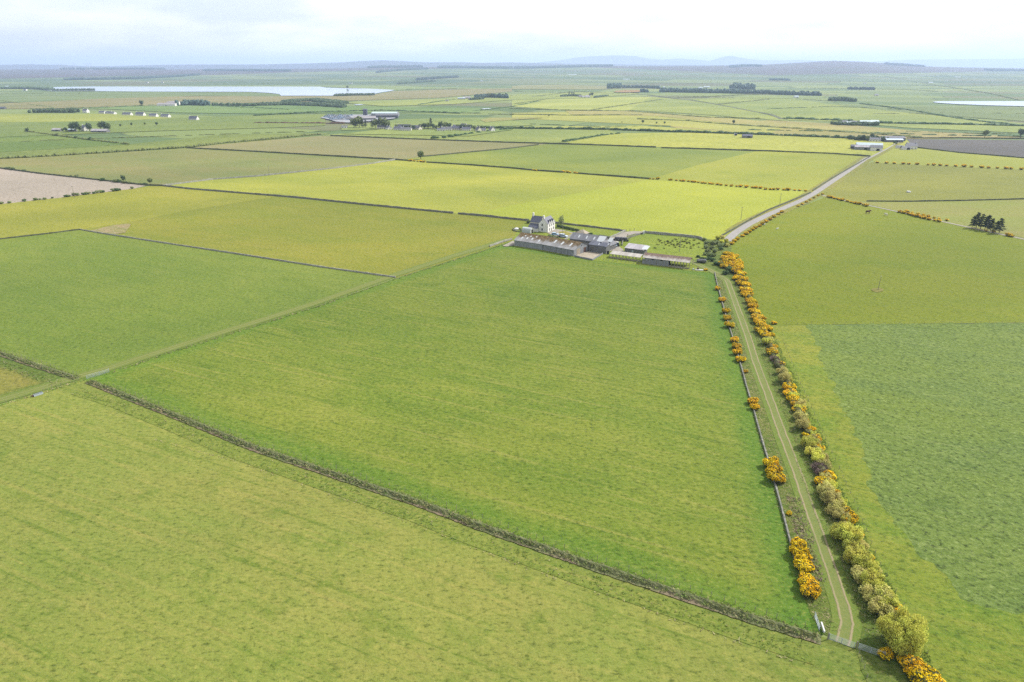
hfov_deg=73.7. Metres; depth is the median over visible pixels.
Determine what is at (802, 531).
rough grass
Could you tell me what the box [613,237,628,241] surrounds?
bale stack
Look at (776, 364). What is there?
hedge
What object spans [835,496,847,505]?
hawthorn bush
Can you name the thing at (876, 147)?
farm barn
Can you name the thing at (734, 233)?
road
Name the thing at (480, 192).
field
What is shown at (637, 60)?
hills
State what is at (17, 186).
field
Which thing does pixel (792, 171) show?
field
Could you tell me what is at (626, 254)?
open shed
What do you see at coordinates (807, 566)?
gorse bush
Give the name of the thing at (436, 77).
wood
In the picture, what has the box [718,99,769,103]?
hedge
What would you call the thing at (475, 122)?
field
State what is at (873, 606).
hawthorn bush
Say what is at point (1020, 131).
broadleaf tree
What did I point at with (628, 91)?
soil
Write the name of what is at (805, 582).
gorse bush
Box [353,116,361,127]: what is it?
broadleaf tree
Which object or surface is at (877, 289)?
soil
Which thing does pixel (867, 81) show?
hedge
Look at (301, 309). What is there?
fence
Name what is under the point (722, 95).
hedge
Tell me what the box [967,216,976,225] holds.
pine tree
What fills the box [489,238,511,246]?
stone wall
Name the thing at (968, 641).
field
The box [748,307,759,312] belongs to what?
gorse bush
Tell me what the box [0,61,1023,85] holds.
fields
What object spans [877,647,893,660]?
gorse bush
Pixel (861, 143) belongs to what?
farm barn
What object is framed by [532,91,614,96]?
hedge
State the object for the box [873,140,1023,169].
field
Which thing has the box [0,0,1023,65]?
sky
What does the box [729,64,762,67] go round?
wood
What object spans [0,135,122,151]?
field
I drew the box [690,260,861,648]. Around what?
lane
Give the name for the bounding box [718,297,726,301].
gorse bush
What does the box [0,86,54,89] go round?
wood
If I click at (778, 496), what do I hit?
stone wall
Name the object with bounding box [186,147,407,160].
stone wall
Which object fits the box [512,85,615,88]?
field
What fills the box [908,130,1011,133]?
hedge
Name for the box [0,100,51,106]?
hedge
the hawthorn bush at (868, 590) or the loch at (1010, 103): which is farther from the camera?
the loch at (1010, 103)
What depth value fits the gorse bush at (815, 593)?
131.14 m
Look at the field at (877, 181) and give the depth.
599.99 m
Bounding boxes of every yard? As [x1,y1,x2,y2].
[321,114,395,121]
[503,241,513,245]
[547,229,572,237]
[577,251,600,258]
[610,231,642,251]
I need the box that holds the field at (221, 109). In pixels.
[84,104,479,113]
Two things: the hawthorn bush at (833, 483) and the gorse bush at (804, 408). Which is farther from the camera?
the gorse bush at (804, 408)
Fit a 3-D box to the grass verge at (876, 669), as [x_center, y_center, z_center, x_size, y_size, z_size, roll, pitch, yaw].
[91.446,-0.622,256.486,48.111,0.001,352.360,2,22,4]
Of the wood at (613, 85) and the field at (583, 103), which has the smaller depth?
the field at (583, 103)
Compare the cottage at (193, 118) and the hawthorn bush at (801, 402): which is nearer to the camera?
the hawthorn bush at (801, 402)
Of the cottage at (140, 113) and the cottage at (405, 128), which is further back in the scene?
the cottage at (140, 113)
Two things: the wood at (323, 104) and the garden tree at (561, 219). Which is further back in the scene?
the wood at (323, 104)
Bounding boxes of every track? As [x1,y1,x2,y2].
[0,238,512,402]
[822,195,1023,239]
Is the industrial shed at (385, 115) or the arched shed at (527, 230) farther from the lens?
the industrial shed at (385, 115)
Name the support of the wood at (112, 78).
on the fields at (838, 73)
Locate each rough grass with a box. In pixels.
[0,350,80,378]
[0,360,62,386]
[0,380,83,405]
[109,243,506,372]
[154,439,792,660]
[714,274,798,578]
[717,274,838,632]
[766,321,932,666]
[786,496,825,580]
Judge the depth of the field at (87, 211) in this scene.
497.65 m
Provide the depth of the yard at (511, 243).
392.86 m
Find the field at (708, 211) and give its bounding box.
[475,180,805,239]
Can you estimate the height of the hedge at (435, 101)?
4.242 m
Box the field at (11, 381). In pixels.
[0,356,80,403]
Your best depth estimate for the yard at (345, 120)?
1357.95 m
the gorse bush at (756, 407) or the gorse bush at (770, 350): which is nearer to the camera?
the gorse bush at (756, 407)
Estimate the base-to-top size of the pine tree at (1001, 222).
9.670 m
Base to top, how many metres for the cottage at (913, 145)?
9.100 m
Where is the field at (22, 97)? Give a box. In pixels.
[0,91,279,102]
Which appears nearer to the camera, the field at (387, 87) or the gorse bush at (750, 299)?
the gorse bush at (750, 299)
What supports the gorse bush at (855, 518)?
on the grass verge at (876, 669)
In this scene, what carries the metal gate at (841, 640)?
attached to the gate post
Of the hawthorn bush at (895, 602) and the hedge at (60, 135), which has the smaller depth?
the hawthorn bush at (895, 602)
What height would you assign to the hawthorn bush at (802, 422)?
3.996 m
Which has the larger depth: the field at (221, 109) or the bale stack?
the field at (221, 109)
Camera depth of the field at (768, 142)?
925.02 m
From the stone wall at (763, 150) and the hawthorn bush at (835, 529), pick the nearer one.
the hawthorn bush at (835, 529)
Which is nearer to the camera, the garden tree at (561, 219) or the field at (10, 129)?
the garden tree at (561, 219)
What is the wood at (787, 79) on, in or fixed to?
on the fields at (838, 73)
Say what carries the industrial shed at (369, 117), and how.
on the yard at (345, 120)
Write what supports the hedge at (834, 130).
on the ground at (902, 96)
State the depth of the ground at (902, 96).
1775.06 m
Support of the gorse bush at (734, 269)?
on the grass verge at (876, 669)
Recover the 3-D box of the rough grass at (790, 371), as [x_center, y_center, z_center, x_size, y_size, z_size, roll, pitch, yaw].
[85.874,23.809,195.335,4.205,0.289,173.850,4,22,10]
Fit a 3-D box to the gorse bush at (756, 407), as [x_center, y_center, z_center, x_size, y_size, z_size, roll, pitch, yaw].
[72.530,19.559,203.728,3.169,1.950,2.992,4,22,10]
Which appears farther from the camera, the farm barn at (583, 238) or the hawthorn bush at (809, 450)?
the farm barn at (583, 238)
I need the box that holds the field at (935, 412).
[806,322,1023,613]
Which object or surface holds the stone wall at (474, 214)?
on the ground at (902, 96)
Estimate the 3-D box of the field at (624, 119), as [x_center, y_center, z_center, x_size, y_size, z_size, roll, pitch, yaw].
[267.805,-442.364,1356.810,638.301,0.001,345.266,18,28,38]
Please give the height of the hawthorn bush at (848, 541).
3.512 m
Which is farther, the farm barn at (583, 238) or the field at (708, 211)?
the field at (708, 211)
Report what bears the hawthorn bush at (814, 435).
on the ground at (902, 96)
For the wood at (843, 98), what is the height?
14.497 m
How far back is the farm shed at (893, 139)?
928.24 m
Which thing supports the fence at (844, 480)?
on the field at (968, 641)
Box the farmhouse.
[528,212,554,231]
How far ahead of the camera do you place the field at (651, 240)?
391.17 m
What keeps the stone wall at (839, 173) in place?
on the ground at (902, 96)
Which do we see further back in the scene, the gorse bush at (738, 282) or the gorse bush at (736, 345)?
the gorse bush at (738, 282)
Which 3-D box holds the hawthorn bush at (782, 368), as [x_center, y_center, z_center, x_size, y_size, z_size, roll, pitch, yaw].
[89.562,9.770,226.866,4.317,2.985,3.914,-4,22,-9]
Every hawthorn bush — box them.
[762,337,771,343]
[776,366,788,373]
[778,370,790,380]
[788,391,799,395]
[792,410,807,418]
[794,398,806,405]
[795,414,810,429]
[800,435,817,447]
[804,446,821,455]
[807,434,820,443]
[811,452,825,461]
[816,480,835,493]
[817,457,832,468]
[819,472,831,479]
[819,487,841,504]
[824,479,838,488]
[825,497,845,514]
[828,519,851,539]
[832,507,850,520]
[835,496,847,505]
[839,513,851,522]
[839,521,863,541]
[842,536,864,548]
[842,545,869,563]
[850,564,876,583]
[851,549,879,569]
[858,582,894,601]
[859,540,869,550]
[859,567,887,588]
[867,588,900,612]
[867,595,894,617]
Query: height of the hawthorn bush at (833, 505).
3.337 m
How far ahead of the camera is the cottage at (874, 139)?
937.05 m
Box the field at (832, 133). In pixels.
[671,120,1007,138]
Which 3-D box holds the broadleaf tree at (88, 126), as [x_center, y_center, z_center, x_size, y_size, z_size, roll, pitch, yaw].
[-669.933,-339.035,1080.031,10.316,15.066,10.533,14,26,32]
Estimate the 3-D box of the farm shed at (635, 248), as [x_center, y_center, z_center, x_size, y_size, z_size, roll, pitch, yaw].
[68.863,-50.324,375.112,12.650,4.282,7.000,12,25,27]
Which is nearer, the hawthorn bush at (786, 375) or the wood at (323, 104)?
the hawthorn bush at (786, 375)
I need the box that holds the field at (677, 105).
[630,97,786,120]
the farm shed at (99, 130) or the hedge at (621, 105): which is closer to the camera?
the farm shed at (99, 130)
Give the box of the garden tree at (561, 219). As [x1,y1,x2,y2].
[558,214,563,225]
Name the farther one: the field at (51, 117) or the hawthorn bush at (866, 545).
the field at (51, 117)
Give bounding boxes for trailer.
[697,259,708,262]
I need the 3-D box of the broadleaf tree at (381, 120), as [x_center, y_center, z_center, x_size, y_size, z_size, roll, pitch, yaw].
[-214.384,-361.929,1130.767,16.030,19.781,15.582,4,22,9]
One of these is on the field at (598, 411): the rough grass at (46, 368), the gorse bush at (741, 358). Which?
the gorse bush at (741, 358)
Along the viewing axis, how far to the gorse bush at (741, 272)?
333.39 m
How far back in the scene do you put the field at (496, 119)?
1345.06 m
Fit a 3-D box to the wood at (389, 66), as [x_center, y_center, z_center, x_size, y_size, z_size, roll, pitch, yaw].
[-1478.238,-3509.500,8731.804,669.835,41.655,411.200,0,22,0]
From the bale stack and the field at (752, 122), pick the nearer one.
the bale stack
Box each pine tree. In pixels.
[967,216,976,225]
[975,212,981,227]
[978,214,986,228]
[983,215,991,228]
[987,218,995,228]
[990,221,999,232]
[995,218,1006,232]
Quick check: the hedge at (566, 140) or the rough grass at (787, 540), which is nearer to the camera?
the rough grass at (787, 540)
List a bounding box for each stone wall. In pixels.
[0,167,162,185]
[0,229,79,238]
[80,229,395,277]
[162,185,453,213]
[163,159,395,184]
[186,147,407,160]
[330,135,655,147]
[418,144,538,156]
[426,161,562,172]
[458,212,528,220]
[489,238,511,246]
[555,221,622,230]
[574,253,602,259]
[578,172,648,178]
[610,230,625,237]
[621,232,642,245]
[644,230,702,239]
[661,147,870,156]
[714,272,793,559]
[722,192,810,234]
[812,156,869,190]
[867,198,1023,201]
[907,137,1023,138]
[917,147,1023,157]
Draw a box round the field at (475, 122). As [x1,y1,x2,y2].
[341,118,529,129]
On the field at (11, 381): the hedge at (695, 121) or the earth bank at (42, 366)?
the earth bank at (42, 366)
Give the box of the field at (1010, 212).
[829,198,1023,237]
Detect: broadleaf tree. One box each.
[69,121,78,129]
[85,123,91,130]
[99,121,108,128]
[350,118,355,125]
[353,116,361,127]
[372,119,377,127]
[378,117,386,124]
[417,150,423,158]
[983,130,990,135]
[1018,128,1023,137]
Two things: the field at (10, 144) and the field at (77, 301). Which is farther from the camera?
the field at (10, 144)
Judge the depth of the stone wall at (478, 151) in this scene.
825.14 m
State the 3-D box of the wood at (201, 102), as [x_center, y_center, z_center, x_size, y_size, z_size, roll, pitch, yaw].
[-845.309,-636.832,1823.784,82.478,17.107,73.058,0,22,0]
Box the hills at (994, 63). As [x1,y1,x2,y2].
[873,59,1023,67]
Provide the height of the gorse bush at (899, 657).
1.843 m
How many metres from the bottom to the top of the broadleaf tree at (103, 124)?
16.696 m
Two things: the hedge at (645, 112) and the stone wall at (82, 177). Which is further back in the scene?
the hedge at (645, 112)
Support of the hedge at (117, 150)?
on the ground at (902, 96)
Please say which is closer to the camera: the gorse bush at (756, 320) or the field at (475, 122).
the gorse bush at (756, 320)
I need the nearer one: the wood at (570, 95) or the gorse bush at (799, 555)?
the gorse bush at (799, 555)
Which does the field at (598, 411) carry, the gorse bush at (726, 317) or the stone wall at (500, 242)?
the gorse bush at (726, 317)
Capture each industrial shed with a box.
[353,116,375,119]
[371,112,399,115]
[375,114,398,118]
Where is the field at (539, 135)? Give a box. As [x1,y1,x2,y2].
[326,128,616,142]
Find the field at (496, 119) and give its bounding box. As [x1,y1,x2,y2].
[482,117,538,121]
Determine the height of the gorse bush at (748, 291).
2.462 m
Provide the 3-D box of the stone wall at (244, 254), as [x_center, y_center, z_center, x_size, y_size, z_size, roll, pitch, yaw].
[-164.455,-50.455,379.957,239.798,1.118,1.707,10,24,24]
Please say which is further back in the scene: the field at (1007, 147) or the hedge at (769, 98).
the hedge at (769, 98)
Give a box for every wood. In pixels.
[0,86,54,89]
[27,108,79,112]
[52,88,94,89]
[60,67,164,69]
[63,73,199,79]
[175,99,210,105]
[202,69,291,71]
[211,102,256,105]
[256,101,346,107]
[280,97,348,103]
[333,93,374,95]
[368,65,422,67]
[376,67,428,72]
[397,80,435,83]
[415,75,458,79]
[437,65,512,68]
[469,97,483,99]
[474,93,508,97]
[514,64,613,68]
[560,94,581,96]
[607,83,621,88]
[622,85,660,88]
[659,87,745,93]
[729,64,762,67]
[729,82,755,89]
[740,89,821,95]
[769,78,790,80]
[828,96,856,101]
[830,121,879,125]
[847,86,875,89]
[848,135,888,141]
[884,62,925,66]
[984,68,1023,70]
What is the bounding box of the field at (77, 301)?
[0,230,392,378]
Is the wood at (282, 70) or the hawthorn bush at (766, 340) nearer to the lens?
the hawthorn bush at (766, 340)
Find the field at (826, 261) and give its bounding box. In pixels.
[731,198,1023,324]
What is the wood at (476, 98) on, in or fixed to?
on the ground at (902, 96)
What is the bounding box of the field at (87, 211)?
[0,186,274,237]
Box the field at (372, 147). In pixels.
[197,136,543,158]
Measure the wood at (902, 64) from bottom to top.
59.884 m
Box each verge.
[72,389,814,664]
[724,142,902,232]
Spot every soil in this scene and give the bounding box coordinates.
[91,224,130,233]
[615,90,640,91]
[871,288,883,291]
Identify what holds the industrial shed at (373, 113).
on the yard at (345, 120)
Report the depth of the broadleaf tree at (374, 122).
1133.08 m
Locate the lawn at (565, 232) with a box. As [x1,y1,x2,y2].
[559,231,571,234]
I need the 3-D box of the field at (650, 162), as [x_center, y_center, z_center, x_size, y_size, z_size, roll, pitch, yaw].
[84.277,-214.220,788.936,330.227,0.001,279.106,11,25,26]
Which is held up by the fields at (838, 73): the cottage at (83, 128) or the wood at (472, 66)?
the wood at (472, 66)
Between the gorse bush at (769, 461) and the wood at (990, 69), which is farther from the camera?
the wood at (990, 69)
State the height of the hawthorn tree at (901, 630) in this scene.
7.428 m
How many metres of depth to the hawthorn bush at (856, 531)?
145.26 m
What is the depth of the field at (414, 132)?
1059.66 m
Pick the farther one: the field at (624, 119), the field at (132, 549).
the field at (624, 119)
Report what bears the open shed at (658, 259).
on the ground at (902, 96)
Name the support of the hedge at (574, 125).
on the ground at (902, 96)
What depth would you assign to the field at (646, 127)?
1151.63 m
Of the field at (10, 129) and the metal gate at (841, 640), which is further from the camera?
the field at (10, 129)
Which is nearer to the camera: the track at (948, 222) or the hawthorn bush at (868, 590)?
the hawthorn bush at (868, 590)
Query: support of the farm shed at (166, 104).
on the field at (221, 109)
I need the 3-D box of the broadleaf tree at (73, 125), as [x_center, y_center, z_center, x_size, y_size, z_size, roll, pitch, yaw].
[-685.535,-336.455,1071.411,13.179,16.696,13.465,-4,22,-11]
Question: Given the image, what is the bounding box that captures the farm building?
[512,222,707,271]
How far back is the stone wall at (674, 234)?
414.14 m
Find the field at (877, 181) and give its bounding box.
[822,162,1023,200]
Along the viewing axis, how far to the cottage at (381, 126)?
1127.95 m
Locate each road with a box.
[597,91,782,118]
[725,142,898,240]
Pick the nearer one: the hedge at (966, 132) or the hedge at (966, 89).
the hedge at (966, 132)
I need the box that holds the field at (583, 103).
[512,97,649,110]
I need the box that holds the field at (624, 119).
[512,112,781,132]
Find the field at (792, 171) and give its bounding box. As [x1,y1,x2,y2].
[649,151,861,190]
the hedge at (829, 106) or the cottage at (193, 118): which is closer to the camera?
the cottage at (193, 118)
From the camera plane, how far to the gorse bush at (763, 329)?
262.10 m
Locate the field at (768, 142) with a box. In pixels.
[566,133,893,155]
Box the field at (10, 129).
[0,114,324,136]
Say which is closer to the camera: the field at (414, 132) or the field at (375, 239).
the field at (375, 239)
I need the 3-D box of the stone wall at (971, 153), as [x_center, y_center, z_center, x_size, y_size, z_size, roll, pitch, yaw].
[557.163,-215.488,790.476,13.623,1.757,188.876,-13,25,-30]
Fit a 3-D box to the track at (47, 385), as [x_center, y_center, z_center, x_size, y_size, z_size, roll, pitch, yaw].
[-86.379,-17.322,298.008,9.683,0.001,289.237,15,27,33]
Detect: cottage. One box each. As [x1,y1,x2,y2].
[81,124,88,130]
[122,112,132,114]
[135,111,145,115]
[149,113,158,116]
[160,113,170,116]
[188,115,198,119]
[377,125,385,128]
[400,127,411,130]
[451,125,460,129]
[462,126,470,130]
[868,137,880,141]
[905,141,917,148]
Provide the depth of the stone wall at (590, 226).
435.51 m
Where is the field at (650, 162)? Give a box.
[398,144,754,179]
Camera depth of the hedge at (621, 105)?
1799.25 m
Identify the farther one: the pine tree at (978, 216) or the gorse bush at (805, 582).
the pine tree at (978, 216)
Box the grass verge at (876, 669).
[646,233,910,681]
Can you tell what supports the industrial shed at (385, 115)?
on the yard at (345, 120)
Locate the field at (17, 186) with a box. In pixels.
[0,169,144,203]
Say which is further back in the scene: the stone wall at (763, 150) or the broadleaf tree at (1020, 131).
the broadleaf tree at (1020, 131)
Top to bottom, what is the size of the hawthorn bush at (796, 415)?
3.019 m
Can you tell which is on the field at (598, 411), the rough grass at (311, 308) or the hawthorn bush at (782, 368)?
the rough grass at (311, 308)
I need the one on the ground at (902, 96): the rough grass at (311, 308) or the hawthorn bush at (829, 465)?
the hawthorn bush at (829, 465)
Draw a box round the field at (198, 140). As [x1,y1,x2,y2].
[0,133,327,156]
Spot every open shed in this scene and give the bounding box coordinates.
[609,250,642,261]
[642,252,693,268]
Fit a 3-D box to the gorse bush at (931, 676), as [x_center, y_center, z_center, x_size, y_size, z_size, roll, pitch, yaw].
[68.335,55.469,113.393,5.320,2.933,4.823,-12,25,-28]
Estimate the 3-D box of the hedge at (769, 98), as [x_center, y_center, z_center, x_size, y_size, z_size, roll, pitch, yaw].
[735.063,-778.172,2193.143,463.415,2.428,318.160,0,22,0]
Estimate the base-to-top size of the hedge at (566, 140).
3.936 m
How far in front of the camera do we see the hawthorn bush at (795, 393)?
210.28 m
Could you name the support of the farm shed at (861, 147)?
on the field at (768, 142)
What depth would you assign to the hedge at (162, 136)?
1002.52 m
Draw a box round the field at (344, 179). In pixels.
[172,160,510,196]
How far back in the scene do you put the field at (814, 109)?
1498.31 m
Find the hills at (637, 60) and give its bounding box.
[537,55,817,64]
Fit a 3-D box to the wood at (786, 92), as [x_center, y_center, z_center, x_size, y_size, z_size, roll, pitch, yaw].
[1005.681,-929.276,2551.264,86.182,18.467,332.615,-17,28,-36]
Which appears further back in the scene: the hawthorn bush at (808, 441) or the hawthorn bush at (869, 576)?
the hawthorn bush at (808, 441)
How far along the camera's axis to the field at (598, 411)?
207.07 m
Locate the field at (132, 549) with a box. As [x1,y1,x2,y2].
[0,379,866,681]
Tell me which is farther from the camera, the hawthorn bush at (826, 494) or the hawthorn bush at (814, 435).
the hawthorn bush at (814, 435)
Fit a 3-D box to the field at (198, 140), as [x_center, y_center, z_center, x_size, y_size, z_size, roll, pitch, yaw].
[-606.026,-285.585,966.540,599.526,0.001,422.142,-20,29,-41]
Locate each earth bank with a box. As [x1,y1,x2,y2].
[0,351,79,379]
[86,380,820,644]
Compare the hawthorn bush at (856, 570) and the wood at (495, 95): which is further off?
the wood at (495, 95)
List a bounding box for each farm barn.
[569,232,613,243]
[588,240,610,253]
[742,134,752,137]
[856,142,882,144]
[870,145,882,150]
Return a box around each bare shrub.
[810,461,827,470]
[813,465,827,475]
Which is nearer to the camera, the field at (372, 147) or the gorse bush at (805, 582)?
the gorse bush at (805, 582)
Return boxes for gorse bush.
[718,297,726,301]
[722,307,730,312]
[723,315,731,320]
[723,321,734,327]
[730,336,738,341]
[731,266,741,273]
[731,342,741,348]
[732,348,742,354]
[735,280,744,284]
[735,356,745,361]
[737,270,746,275]
[737,275,748,280]
[739,286,750,291]
[740,281,750,286]
[741,289,752,293]
[744,297,755,302]
[747,302,758,307]
[747,397,758,403]
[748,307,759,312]
[750,404,760,410]
[751,313,763,318]
[753,317,765,323]
[754,326,766,331]
[756,321,766,325]
[758,330,770,336]
[762,456,778,466]
[763,325,773,329]
[765,347,778,354]
[765,463,783,473]
[766,470,785,483]
[781,382,796,389]
[782,388,797,395]
[786,394,799,401]
[789,541,809,555]
[790,536,806,544]
[791,406,806,412]
[793,550,812,563]
[794,558,814,571]
[797,571,814,582]
[798,577,819,589]
[800,585,821,599]
[807,426,816,430]
[814,476,830,484]
[822,469,836,479]
[840,513,858,524]
[843,505,854,516]
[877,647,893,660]
[896,655,923,664]
[899,653,933,679]
[908,660,941,681]
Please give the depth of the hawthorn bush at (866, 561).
137.20 m
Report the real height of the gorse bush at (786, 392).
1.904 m
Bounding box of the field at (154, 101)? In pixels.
[0,88,511,108]
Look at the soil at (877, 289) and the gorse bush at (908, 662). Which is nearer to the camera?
the gorse bush at (908, 662)
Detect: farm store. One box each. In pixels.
[577,229,588,233]
[601,239,616,249]
[901,146,910,149]
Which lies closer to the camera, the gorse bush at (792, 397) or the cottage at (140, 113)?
the gorse bush at (792, 397)
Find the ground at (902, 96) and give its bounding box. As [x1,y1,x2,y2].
[0,86,1023,638]
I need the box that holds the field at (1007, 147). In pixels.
[907,139,1023,156]
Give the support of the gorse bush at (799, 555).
on the ground at (902, 96)
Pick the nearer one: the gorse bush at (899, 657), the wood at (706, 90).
the gorse bush at (899, 657)
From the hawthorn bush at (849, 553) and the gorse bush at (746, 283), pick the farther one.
the gorse bush at (746, 283)
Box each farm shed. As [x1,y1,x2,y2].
[51,128,61,130]
[90,129,109,131]
[156,103,176,105]
[514,232,549,249]
[543,237,588,255]
[624,243,649,254]
[854,145,869,149]
[880,136,905,140]
[884,138,903,141]
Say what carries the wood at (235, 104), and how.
on the ground at (902, 96)
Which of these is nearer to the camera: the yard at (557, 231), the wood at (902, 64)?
the yard at (557, 231)
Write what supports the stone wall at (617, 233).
on the ground at (902, 96)
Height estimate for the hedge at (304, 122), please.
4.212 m
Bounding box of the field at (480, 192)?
[306,168,647,213]
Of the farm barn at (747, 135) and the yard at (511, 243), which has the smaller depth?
the yard at (511, 243)
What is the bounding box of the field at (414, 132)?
[344,129,511,135]
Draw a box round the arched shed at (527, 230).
[522,227,533,232]
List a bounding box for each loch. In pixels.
[41,86,392,95]
[936,101,1023,105]
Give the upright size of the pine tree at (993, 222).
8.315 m
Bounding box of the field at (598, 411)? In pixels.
[84,241,823,634]
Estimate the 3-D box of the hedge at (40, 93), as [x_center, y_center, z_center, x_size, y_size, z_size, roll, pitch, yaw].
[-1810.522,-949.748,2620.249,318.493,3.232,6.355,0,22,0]
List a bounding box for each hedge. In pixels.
[0,93,80,93]
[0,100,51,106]
[0,130,330,142]
[0,133,320,158]
[24,130,128,143]
[30,105,283,108]
[253,109,459,115]
[254,121,344,123]
[257,83,356,83]
[344,109,512,114]
[417,99,455,104]
[430,127,512,138]
[460,101,537,112]
[480,125,852,137]
[509,108,764,118]
[512,113,641,115]
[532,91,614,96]
[540,124,667,126]
[562,132,619,141]
[584,99,660,110]
[637,118,749,125]
[677,94,765,97]
[687,81,1020,83]
[693,97,827,100]
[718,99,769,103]
[737,274,825,479]
[748,125,921,136]
[748,129,1022,136]
[770,106,903,109]
[783,116,1023,125]
[830,88,937,91]
[859,103,1015,123]
[873,112,1023,113]
[887,76,1020,99]
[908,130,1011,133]
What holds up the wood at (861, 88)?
on the ground at (902, 96)
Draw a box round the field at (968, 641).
[765,322,1023,681]
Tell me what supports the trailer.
on the grass verge at (876, 669)
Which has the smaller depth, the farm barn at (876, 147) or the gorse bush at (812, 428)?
the gorse bush at (812, 428)
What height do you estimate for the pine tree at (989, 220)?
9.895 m
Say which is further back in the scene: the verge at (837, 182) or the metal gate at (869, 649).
the verge at (837, 182)
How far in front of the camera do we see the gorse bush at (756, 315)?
276.41 m
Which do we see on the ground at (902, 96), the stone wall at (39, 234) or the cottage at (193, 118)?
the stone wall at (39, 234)
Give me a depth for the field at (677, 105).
1677.52 m
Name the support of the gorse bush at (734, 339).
on the field at (598, 411)
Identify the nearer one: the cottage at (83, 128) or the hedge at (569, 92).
the cottage at (83, 128)
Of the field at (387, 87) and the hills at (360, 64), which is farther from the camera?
the hills at (360, 64)
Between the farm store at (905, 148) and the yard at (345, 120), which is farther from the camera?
the yard at (345, 120)
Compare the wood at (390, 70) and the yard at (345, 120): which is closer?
the yard at (345, 120)
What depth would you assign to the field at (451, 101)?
2135.55 m
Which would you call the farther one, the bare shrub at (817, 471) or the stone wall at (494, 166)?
the stone wall at (494, 166)
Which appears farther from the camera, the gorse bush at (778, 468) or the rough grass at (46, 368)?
the rough grass at (46, 368)
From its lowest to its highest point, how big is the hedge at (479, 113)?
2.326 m
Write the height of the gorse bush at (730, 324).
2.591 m
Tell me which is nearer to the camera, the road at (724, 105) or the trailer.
the trailer
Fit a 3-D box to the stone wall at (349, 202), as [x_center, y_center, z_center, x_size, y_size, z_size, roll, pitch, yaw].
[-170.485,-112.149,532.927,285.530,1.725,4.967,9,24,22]
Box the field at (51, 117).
[0,114,168,121]
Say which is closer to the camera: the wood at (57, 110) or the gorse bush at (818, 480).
the gorse bush at (818, 480)
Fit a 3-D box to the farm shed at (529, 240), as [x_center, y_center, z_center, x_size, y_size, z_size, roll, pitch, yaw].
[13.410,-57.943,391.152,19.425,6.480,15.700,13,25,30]
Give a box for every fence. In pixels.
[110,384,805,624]
[114,243,502,370]
[784,344,928,653]
[786,321,1015,324]
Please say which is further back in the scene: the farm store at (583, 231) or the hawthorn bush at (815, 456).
the farm store at (583, 231)
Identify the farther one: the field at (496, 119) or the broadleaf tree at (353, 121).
the field at (496, 119)
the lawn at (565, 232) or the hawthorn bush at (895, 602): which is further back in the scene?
the lawn at (565, 232)
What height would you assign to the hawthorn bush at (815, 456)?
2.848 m
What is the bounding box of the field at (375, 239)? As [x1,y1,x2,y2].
[85,197,525,277]
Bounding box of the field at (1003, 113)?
[835,104,1023,120]
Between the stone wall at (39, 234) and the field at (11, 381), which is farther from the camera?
the stone wall at (39, 234)
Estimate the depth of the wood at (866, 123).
1193.93 m
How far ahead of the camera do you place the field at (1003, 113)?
1599.71 m
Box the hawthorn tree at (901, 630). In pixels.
[875,605,928,655]
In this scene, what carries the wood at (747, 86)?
on the ground at (902, 96)
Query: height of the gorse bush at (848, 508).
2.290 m
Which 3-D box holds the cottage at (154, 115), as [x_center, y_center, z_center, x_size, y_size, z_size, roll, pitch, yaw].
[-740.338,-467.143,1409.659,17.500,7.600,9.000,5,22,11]
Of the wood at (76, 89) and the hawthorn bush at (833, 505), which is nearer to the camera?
the hawthorn bush at (833, 505)
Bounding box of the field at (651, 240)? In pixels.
[623,234,706,259]
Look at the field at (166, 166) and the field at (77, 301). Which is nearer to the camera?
the field at (77, 301)
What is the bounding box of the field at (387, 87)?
[123,85,450,89]
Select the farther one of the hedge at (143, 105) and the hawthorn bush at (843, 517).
the hedge at (143, 105)
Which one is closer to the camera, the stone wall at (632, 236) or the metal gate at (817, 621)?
the metal gate at (817, 621)
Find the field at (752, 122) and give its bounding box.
[567,111,902,132]
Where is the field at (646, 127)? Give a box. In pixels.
[524,126,729,131]
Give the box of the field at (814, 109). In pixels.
[691,96,1023,132]
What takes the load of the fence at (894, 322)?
on the ground at (902, 96)
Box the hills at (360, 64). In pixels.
[0,60,728,68]
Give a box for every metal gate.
[814,612,820,630]
[829,634,854,647]
[858,643,883,655]
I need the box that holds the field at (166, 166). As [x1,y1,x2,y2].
[0,148,394,183]
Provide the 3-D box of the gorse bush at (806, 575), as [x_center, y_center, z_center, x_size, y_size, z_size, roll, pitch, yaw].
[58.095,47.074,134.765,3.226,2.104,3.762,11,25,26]
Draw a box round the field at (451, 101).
[349,91,639,105]

